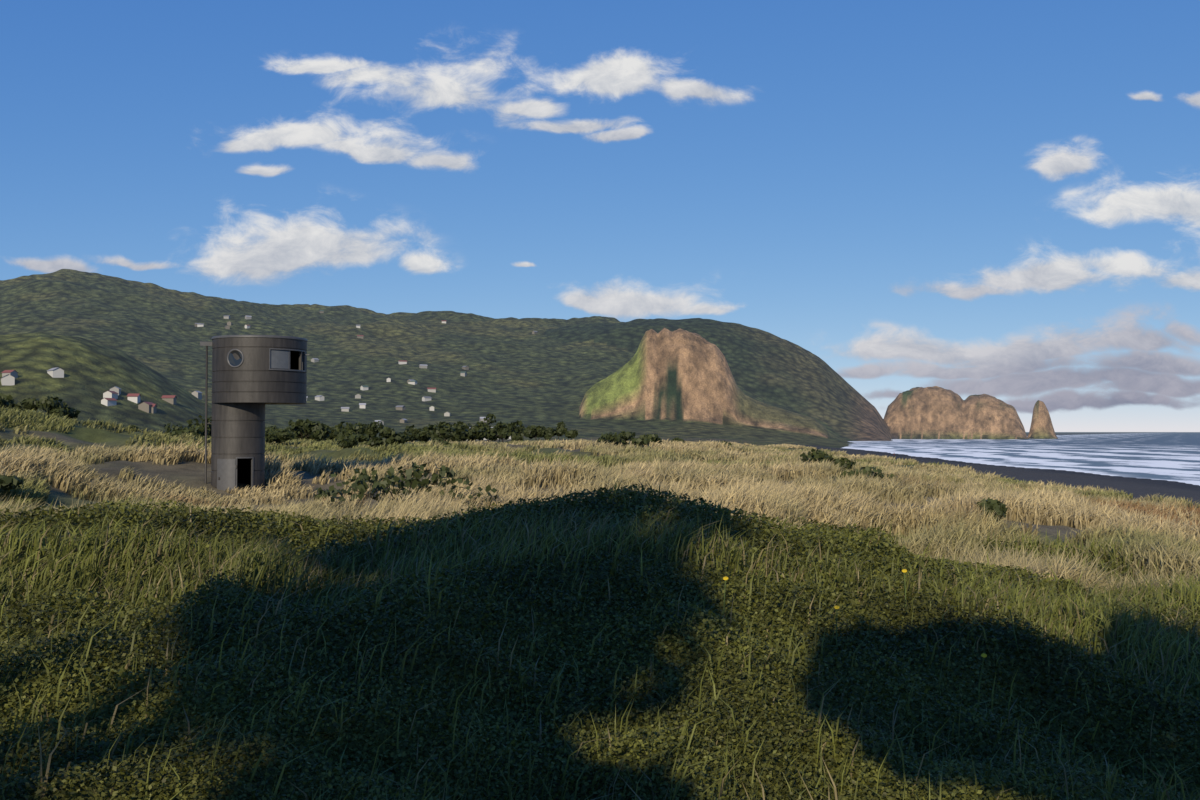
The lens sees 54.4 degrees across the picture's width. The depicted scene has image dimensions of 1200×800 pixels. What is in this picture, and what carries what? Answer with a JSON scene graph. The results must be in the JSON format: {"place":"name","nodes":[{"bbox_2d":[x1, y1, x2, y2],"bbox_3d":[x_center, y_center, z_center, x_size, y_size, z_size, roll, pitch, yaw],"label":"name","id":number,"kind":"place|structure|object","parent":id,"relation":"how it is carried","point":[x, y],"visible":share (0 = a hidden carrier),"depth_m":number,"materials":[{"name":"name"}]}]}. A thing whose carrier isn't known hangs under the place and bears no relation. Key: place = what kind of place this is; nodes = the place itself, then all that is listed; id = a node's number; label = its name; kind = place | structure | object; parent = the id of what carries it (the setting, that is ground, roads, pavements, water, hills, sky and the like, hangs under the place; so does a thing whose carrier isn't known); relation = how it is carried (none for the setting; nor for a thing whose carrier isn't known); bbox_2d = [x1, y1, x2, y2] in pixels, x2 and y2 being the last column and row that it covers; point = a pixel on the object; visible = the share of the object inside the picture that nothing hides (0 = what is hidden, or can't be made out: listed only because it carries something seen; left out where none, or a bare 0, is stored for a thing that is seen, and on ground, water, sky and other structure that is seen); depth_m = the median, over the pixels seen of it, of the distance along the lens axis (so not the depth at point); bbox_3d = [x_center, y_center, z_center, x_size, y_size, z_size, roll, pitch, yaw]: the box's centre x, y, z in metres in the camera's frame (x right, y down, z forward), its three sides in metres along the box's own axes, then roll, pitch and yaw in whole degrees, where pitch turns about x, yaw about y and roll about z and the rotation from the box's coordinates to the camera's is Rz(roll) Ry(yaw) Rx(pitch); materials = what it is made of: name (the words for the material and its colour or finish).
{"place":"outdoors","nodes":[
{"label":"outdoors","id":0,"kind":"place"},
{"bbox_2d":[0,269,1199,799],"bbox_3d":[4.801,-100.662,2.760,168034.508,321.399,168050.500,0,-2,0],"label":"ground","id":1,"kind":"structure","parent":0,"point":[98,335],"depth_m":1046.80,"materials":[{"name":"green plant"}]},
{"bbox_2d":[200,335,309,491],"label":"lookout tower","id":2,"kind":"structure","parent":1,"relation":"on","point":[253,376],"depth_m":49.90,"materials":[{"name":"grey concrete"}]},
{"bbox_2d":[1,310,536,440],"bbox_3d":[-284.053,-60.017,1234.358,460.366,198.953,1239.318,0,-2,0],"label":"hillside houses","id":3,"kind":"structure","parent":1,"relation":"on","point":[9,377],"depth_m":669.74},
{"bbox_2d":[0,393,1007,520],"bbox_3d":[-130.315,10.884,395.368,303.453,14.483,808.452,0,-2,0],"label":"shrubs","id":4,"kind":"object","parent":1,"relation":"on","point":[347,436],"visible":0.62,"depth_m":119.18,"materials":[{"name":"green plant"}]},
{"bbox_2d":[0,405,1199,799],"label":"dune vegetation","id":5,"kind":"object","parent":1,"relation":"on","point":[1146,551],"visible":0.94,"depth_m":5.88,"materials":[{"name":"plant"}]},
{"bbox_2d":[723,569,1018,696],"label":"yellow flowers","id":6,"kind":"object","parent":5,"relation":"on","point":[836,608],"visible":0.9,"depth_m":5.73,"materials":[{"name":"plant"}]},
{"bbox_2d":[0,0,1199,431],"label":"sky","id":7,"kind":"structure","parent":0,"point":[999,199],"materials":[{"name":"blue"}]},
{"bbox_2d":[842,432,1199,485],"bbox_3d":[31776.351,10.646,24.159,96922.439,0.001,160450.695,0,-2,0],"label":"sea water","id":8,"kind":"structure","parent":0,"point":[1171,456],"depth_m":567.94,"materials":[{"name":"blue liquid"}]}
]}

